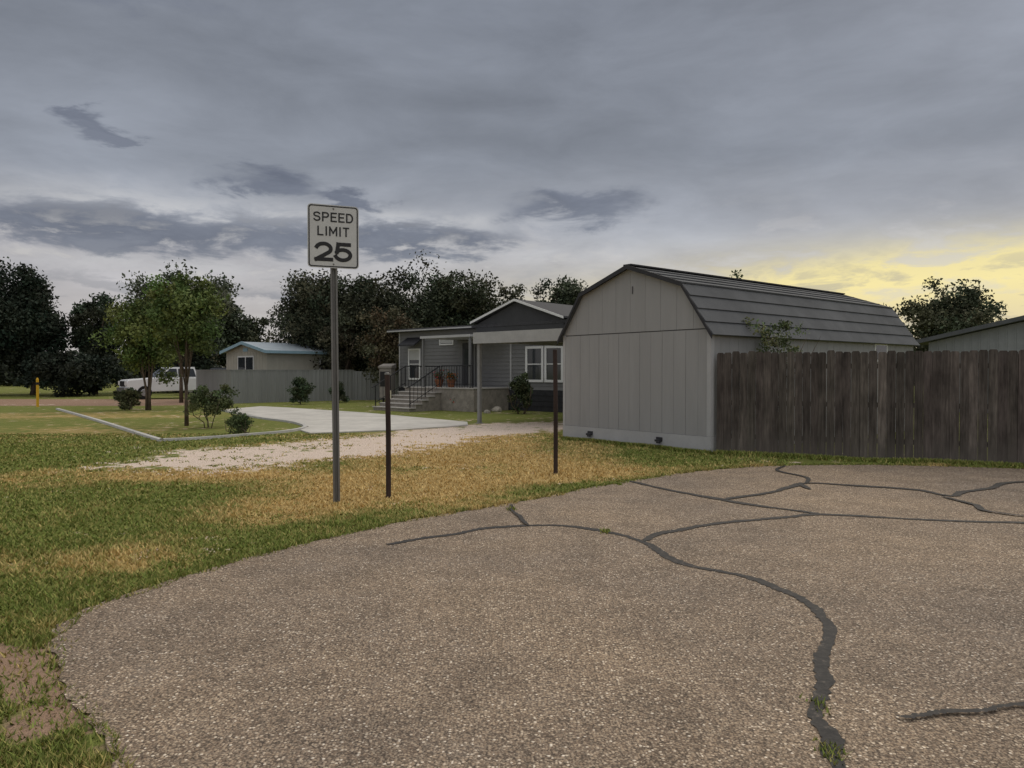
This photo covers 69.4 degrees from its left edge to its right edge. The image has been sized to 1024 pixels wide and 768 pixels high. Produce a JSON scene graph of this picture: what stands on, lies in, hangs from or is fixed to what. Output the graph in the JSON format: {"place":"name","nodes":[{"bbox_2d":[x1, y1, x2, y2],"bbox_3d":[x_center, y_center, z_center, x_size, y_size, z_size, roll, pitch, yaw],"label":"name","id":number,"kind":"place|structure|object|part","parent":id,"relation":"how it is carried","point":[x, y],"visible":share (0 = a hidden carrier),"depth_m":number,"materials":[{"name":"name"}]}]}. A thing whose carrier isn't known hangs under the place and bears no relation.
{"place":"outdoors","nodes":[
{"label":"outdoors","id":0,"kind":"place"},
{"bbox_2d":[184,368,225,393],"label":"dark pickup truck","id":1,"kind":"object","parent":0,"point":[190,391],"visible":0.06,"depth_m":50.70,"materials":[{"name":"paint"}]},
{"bbox_2d":[226,406,467,433],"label":"concrete driveway","id":2,"kind":"structure","parent":0,"point":[315,421],"depth_m":23.69,"materials":[{"name":"grey concrete"}]},
{"bbox_2d":[0,375,987,767],"bbox_3d":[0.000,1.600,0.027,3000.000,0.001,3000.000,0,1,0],"label":"ground","id":3,"kind":"structure","parent":0,"point":[20,411],"depth_m":14.63,"materials":[{"name":"green plant"}]},
{"bbox_2d":[0,256,27,383],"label":"pine tree","id":4,"kind":"object","parent":3,"relation":"on","point":[8,294],"visible":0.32,"depth_m":50.38,"materials":[{"name":"green plant"}]},
{"bbox_2d":[0,262,73,394],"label":"pine tree","id":5,"kind":"object","parent":3,"relation":"on","point":[35,324],"visible":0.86,"depth_m":49.94,"materials":[{"name":"green plant"}]},
{"bbox_2d":[36,378,38,406],"bbox_3d":[-21.500,0.404,33.511,0.126,1.370,0.126,0,1,0],"label":"yellow marker post","id":6,"kind":"object","parent":3,"relation":"on","point":[37,392],"visible":0.87,"depth_m":33.47,"materials":[{"name":"plastic"}]},
{"bbox_2d":[16,350,146,396],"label":"cedar shrub","id":7,"kind":"object","parent":3,"relation":"on","point":[65,372],"visible":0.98,"depth_m":47.33,"materials":[{"name":"green plant"}]},
{"bbox_2d":[63,291,121,393],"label":"elm tree","id":8,"kind":"object","parent":3,"relation":"on","point":[92,314],"visible":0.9,"depth_m":51.08,"materials":[{"name":"green plant"}]},
{"bbox_2d":[113,387,142,409],"bbox_3d":[-16.113,0.637,30.865,1.094,1.032,1.162,0,1,0],"label":"shrub","id":9,"kind":"object","parent":3,"relation":"on","point":[126,399],"visible":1,"depth_m":30.74,"materials":[{"name":"green plant"}]},
{"bbox_2d":[88,281,183,409],"bbox_3d":[-15.208,-1.592,30.868,3.694,5.455,3.577,1,1,33],"label":"ornamental tree","id":10,"kind":"object","parent":3,"relation":"on","point":[136,328],"visible":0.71,"depth_m":30.17,"materials":[{"name":"green plant"}]},
{"bbox_2d":[116,367,195,398],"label":"white pickup truck","id":11,"kind":"object","parent":3,"relation":"on","point":[137,384],"visible":0.37,"depth_m":43.28,"materials":[{"name":"paint"}]},
{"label":"windows","id":12,"kind":"part","parent":11,"relation":"part of","materials":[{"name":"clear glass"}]},
{"bbox_2d":[112,259,247,368],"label":"elm tree","id":13,"kind":"object","parent":3,"relation":"on","point":[228,317],"visible":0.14,"depth_m":56.97,"materials":[{"name":"green plant"}]},
{"bbox_2d":[56,408,307,441],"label":"concrete kerb","id":14,"kind":"structure","parent":3,"relation":"on","point":[303,425],"depth_m":19.44,"materials":[{"name":"grey concrete"}]},
{"bbox_2d":[144,350,219,392],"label":"cedar shrub","id":15,"kind":"object","parent":3,"relation":"on","point":[200,366],"visible":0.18,"depth_m":56.03,"materials":[{"name":"green plant"}]},
{"bbox_2d":[140,271,230,425],"bbox_3d":[-9.591,-1.032,21.714,2.518,4.637,2.878,0,1,0],"label":"ornamental tree","id":16,"kind":"object","parent":3,"relation":"on","point":[193,329],"visible":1,"depth_m":21.45,"materials":[{"name":"green plant"}]},
{"bbox_2d":[169,317,205,402],"bbox_3d":[-17.090,-1.770,37.814,3.174,5.573,3.061,0,1,0],"label":"ornamental tree","id":17,"kind":"object","parent":3,"relation":"on","point":[180,385],"visible":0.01,"depth_m":37.93,"materials":[{"name":"brown plant"}]},
{"bbox_2d":[183,383,239,427],"bbox_3d":[-8.509,0.640,21.011,1.453,1.332,1.464,-1,1,-31],"label":"crape myrtle bush","id":18,"kind":"object","parent":3,"relation":"on","point":[200,398],"visible":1,"depth_m":20.83,"materials":[{"name":"green plant"}]},
{"bbox_2d":[224,406,253,433],"bbox_3d":[-6.905,0.956,18.704,0.733,0.788,0.816,0,1,-19],"label":"round shrub","id":19,"kind":"object","parent":3,"relation":"on","point":[238,422],"visible":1,"depth_m":18.62,"materials":[{"name":"green plant"}]},
{"bbox_2d":[212,307,274,367],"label":"elm tree","id":20,"kind":"object","parent":3,"relation":"on","point":[254,331],"visible":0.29,"depth_m":59.09,"materials":[{"name":"green plant"}]},
{"bbox_2d":[226,345,365,370],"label":"walls","id":21,"kind":"structure","parent":3,"relation":"on","point":[274,361],"depth_m":42.26,"materials":[{"name":"beige"}]},
{"bbox_2d":[219,341,327,353],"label":"blue trim","id":22,"kind":"structure","parent":21,"relation":"attached to","point":[263,350],"depth_m":42.12,"materials":[{"name":"blue metal"}]},
{"bbox_2d":[224,342,324,352],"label":"roof","id":23,"kind":"structure","parent":21,"relation":"on","point":[280,346],"depth_m":42.84,"materials":[{"name":"metal"}]},
{"bbox_2d":[237,356,331,369],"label":"windows","id":24,"kind":"structure","parent":21,"relation":"attached to","point":[245,362],"depth_m":42.46,"materials":[{"name":"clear glass"}]},
{"bbox_2d":[195,370,398,403],"bbox_3d":[-11.541,0.085,39.568,11.736,1.705,4.618,0,1,-6],"label":"metal fence","id":25,"kind":"object","parent":3,"relation":"on","point":[259,386],"visible":0.63,"depth_m":39.00,"materials":[{"name":"grey metal"}]},
{"bbox_2d":[286,376,315,403],"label":"evergreen shrub","id":26,"kind":"object","parent":3,"relation":"on","point":[300,391],"visible":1,"depth_m":35.85,"materials":[{"name":"green plant"}]},
{"bbox_2d":[263,268,358,369],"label":"oak tree","id":27,"kind":"object","parent":3,"relation":"on","point":[306,313],"visible":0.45,"depth_m":44.17,"materials":[{"name":"green plant"}]},
{"bbox_2d":[307,203,358,501],"bbox_3d":[-2.171,-0.309,9.002,0.610,3.716,0.057,0,1,-22],"label":"speed limit sign","id":28,"kind":"object","parent":3,"relation":"on","point":[333,238],"visible":0.98,"depth_m":8.99,"materials":[{"name":"white metal"}]},
{"bbox_2d":[328,381,349,402],"bbox_3d":[-8.920,0.416,38.111,1.042,1.192,1.134,1,1,37],"label":"evergreen shrub","id":29,"kind":"object","parent":3,"relation":"on","point":[343,396],"visible":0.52,"depth_m":38.00,"materials":[{"name":"green plant"}]},
{"bbox_2d":[312,306,368,369],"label":"mesquite tree","id":30,"kind":"object","parent":3,"relation":"on","point":[345,337],"visible":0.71,"depth_m":41.98,"materials":[{"name":"green plant"}]},
{"bbox_2d":[328,264,444,370],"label":"oak tree","id":31,"kind":"object","parent":3,"relation":"on","point":[365,289],"visible":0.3,"depth_m":43.38,"materials":[{"name":"green plant"}]},
{"bbox_2d":[350,305,422,382],"bbox_3d":[-6.605,-1.682,40.619,4.208,5.327,4.497,0,1,0],"label":"mesquite tree","id":32,"kind":"object","parent":3,"relation":"on","point":[385,340],"visible":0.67,"depth_m":39.76,"materials":[{"name":"green plant"}]},
{"bbox_2d":[384,372,390,497],"bbox_3d":[-1.577,0.673,9.393,0.083,1.640,0.074,0,1,0],"label":"steel post","id":33,"kind":"object","parent":3,"relation":"on","point":[388,430],"visible":0.9,"depth_m":9.37,"materials":[{"name":"brown metal"}]},
{"bbox_2d":[378,364,395,401],"bbox_3d":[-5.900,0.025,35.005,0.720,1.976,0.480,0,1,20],"label":"mailbox","id":34,"kind":"object","parent":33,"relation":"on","point":[385,368],"visible":0.77,"depth_m":34.86,"materials":[{"name":"black metal"}]},
{"bbox_2d":[373,388,507,411],"bbox_3d":[-2.959,0.635,30.746,4.200,0.900,3.750,1,1,42],"label":"porch base","id":35,"kind":"object","parent":3,"relation":"on","point":[465,400],"visible":0.72,"depth_m":30.06,"materials":[{"name":"grey stone"}]},
{"bbox_2d":[372,365,472,407],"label":"handrails","id":36,"kind":"object","parent":35,"relation":"on","point":[420,379],"visible":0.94,"depth_m":30.29,"materials":[{"name":"black metal"}]},
{"bbox_2d":[433,366,444,386],"bbox_3d":[-3.171,-0.319,31.539,0.690,0.891,0.716,0,1,0],"label":"flower pot","id":37,"kind":"object","parent":35,"relation":"on","point":[437,378],"visible":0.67,"depth_m":31.39,"materials":[{"name":"ceramic"}]},
{"bbox_2d":[372,386,508,408],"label":"porch treads","id":38,"kind":"object","parent":35,"relation":"on","point":[444,387],"visible":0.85,"depth_m":30.48,"materials":[{"name":"grey concrete"}]},
{"bbox_2d":[422,337,470,387],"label":"entry posts","id":39,"kind":"object","parent":35,"relation":"on","point":[423,361],"visible":0.96,"depth_m":31.28,"materials":[{"name":"grey wood"}]},
{"bbox_2d":[420,334,472,339],"bbox_3d":[-2.087,-1.961,31.076,3.000,0.100,2.070,1,1,42],"label":"entry cover","id":40,"kind":"object","parent":39,"relation":"on","point":[455,337],"visible":0.71,"depth_m":30.62,"materials":[{"name":"white metal"}]},
{"bbox_2d":[442,369,457,386],"bbox_3d":[-2.571,-0.257,31.044,0.658,0.783,0.737,0,1,0],"label":"flower pot","id":41,"kind":"object","parent":35,"relation":"on","point":[450,382],"visible":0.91,"depth_m":30.89,"materials":[{"name":"ceramic"}]},
{"bbox_2d":[461,340,475,386],"bbox_3d":[-1.911,-0.891,32.303,0.850,2.000,0.061,1,1,42],"label":"front door","id":42,"kind":"structure","parent":35,"relation":"on","point":[464,352],"depth_m":32.29,"materials":[{"name":"grey"}]},
{"bbox_2d":[405,249,505,327],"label":"oak tree","id":43,"kind":"object","parent":3,"relation":"on","point":[468,304],"visible":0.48,"depth_m":46.93,"materials":[{"name":"green plant"}]},
{"bbox_2d":[0,340,923,385],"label":"distant trees","id":44,"kind":"object","parent":3,"relation":"on","point":[10,383],"visible":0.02,"depth_m":83.41,"materials":[{"name":"green plant"}]},
{"bbox_2d":[477,343,481,423],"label":"carport posts","id":45,"kind":"object","parent":3,"relation":"on","point":[479,383],"visible":0.46,"depth_m":22.81,"materials":[{"name":"grey metal"}]},
{"bbox_2d":[492,406,501,411],"bbox_3d":[-0.601,1.004,29.632,0.355,0.226,0.362,1,1,39],"label":"boulder","id":46,"kind":"object","parent":3,"relation":"on","point":[497,409],"visible":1,"depth_m":29.53,"materials":[{"name":"stone"}]},
{"bbox_2d":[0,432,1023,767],"bbox_3d":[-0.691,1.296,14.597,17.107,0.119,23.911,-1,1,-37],"label":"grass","id":47,"kind":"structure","parent":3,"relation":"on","point":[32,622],"depth_m":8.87,"materials":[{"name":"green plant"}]},
{"bbox_2d":[495,283,538,307],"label":"elm tree","id":48,"kind":"object","parent":3,"relation":"on","point":[517,292],"visible":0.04,"depth_m":51.91,"materials":[{"name":"green plant"}]},
{"bbox_2d":[507,372,533,413],"bbox_3d":[0.309,0.366,27.972,1.050,1.664,0.933,0,1,0],"label":"shrub","id":49,"kind":"object","parent":3,"relation":"on","point":[522,388],"visible":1,"depth_m":27.79,"materials":[{"name":"green plant"}]},
{"bbox_2d":[553,349,557,473],"bbox_3d":[0.666,0.463,11.399,0.083,1.992,0.074,0,1,0],"label":"steel post","id":50,"kind":"object","parent":3,"relation":"on","point":[555,436],"visible":0.87,"depth_m":11.37,"materials":[{"name":"metal"}]},
{"bbox_2d":[529,274,588,304],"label":"elm tree","id":51,"kind":"object","parent":3,"relation":"on","point":[565,293],"visible":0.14,"depth_m":49.73,"materials":[{"name":"green plant"}]},
{"bbox_2d":[729,269,742,278],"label":"elm tree","id":52,"kind":"object","parent":3,"relation":"on","point":[736,275],"depth_m":51.41,"materials":[{"name":"green plant"}]},
{"bbox_2d":[557,264,919,450],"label":"gambrel shed","id":53,"kind":"structure","parent":3,"relation":"on","point":[643,346],"depth_m":16.05,"materials":[{"name":"paint"}]},
{"bbox_2d":[874,344,887,361],"bbox_3d":[9.474,-0.808,18.989,0.700,0.480,0.036,-1,1,-40],"label":"side window","id":54,"kind":"structure","parent":53,"relation":"in","point":[877,347],"depth_m":18.96,"materials":[{"name":"white glass"}]},
{"bbox_2d":[742,317,820,434],"bbox_3d":[5.360,0.010,15.019,1.338,2.782,1.259,0,1,0],"label":"sapling","id":55,"kind":"object","parent":3,"relation":"on","point":[784,341],"visible":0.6,"depth_m":14.92,"materials":[{"name":"green plant"}]},
{"bbox_2d":[716,349,1023,462],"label":"wooden fence","id":56,"kind":"object","parent":3,"relation":"on","point":[991,389],"visible":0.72,"depth_m":13.29,"materials":[{"name":"brown wood"}]},
{"bbox_2d":[883,276,1008,362],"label":"elm tree","id":57,"kind":"object","parent":3,"relation":"on","point":[946,313],"visible":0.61,"depth_m":41.01,"materials":[{"name":"green plant"}]},
{"bbox_2d":[916,315,1023,411],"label":"metal sided home","id":58,"kind":"object","parent":3,"relation":"on","point":[1005,335],"visible":0.38,"depth_m":28.39,"materials":[{"name":"grey metal"}]},
{"bbox_2d":[0,0,1023,353],"label":"sky","id":59,"kind":"structure","parent":0,"point":[869,150],"materials":[{"name":"grey"}]},
{"bbox_2d":[473,328,562,345],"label":"carport roof","id":60,"kind":"structure","parent":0,"point":[549,337],"depth_m":21.77,"materials":[{"name":"grey metal"}]},
{"bbox_2d":[47,465,1023,767],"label":"asphalt road","id":61,"kind":"structure","parent":0,"point":[539,647],"depth_m":4.40,"materials":[{"name":"grey asphalt"}]},
{"bbox_2d":[386,465,1023,767],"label":"pavement crack sealant","id":62,"kind":"object","parent":61,"relation":"on","point":[826,681],"visible":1,"depth_m":5.18,"materials":[{"name":"black asphalt"}]},
{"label":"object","id":63,"kind":"object","parent":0,"visible":0},
{"bbox_2d":[387,319,566,332],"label":"roof","id":64,"kind":"structure","parent":63,"relation":"on","point":[519,323],"depth_m":30.90,"materials":[{"name":"grey metal"}]},
{"bbox_2d":[476,302,566,331],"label":"dormer gable","id":65,"kind":"structure","parent":64,"relation":"on","point":[517,312],"depth_m":29.84,"materials":[{"name":"grey wood"}]},
{"bbox_2d":[470,299,562,323],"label":"white rake trim","id":66,"kind":"structure","parent":65,"relation":"attached to","point":[518,301],"depth_m":29.66,"materials":[{"name":"white wood"}]},
{"bbox_2d":[473,299,572,323],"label":"dormer roof","id":67,"kind":"structure","parent":65,"relation":"on","point":[563,310],"depth_m":30.22,"materials":[{"name":"grey"}]},
{"bbox_2d":[399,387,562,412],"bbox_3d":[2.461,0.614,33.816,14.020,0.840,8.045,1,1,42],"label":"skirting","id":68,"kind":"object","parent":63,"relation":"on","point":[542,401],"visible":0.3,"depth_m":29.59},
{"bbox_2d":[387,326,511,389],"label":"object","id":69,"kind":"structure","parent":68,"relation":"on","point":[449,328],"depth_m":32.92,"materials":[{"name":"white wood"}]},
{"bbox_2d":[400,328,562,390],"bbox_3d":[2.472,-1.146,33.796,14.016,2.640,8.016,1,1,42],"label":"lap siding","id":70,"kind":"object","parent":63,"relation":"on","point":[495,364],"visible":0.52,"depth_m":32.51,"materials":[{"name":"grey wood"}]},
{"bbox_2d":[398,337,421,345],"bbox_3d":[-4.731,-1.968,34.457,1.150,0.420,0.580,1,1,42],"label":"awning","id":71,"kind":"object","parent":70,"relation":"attached to","point":[410,341],"depth_m":34.39,"materials":[{"name":"black metal"}]},
{"bbox_2d":[408,340,562,382],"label":"windows","id":72,"kind":"structure","parent":70,"relation":"attached to","point":[538,363],"depth_m":29.70,"materials":[{"name":"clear glass"}]}
]}

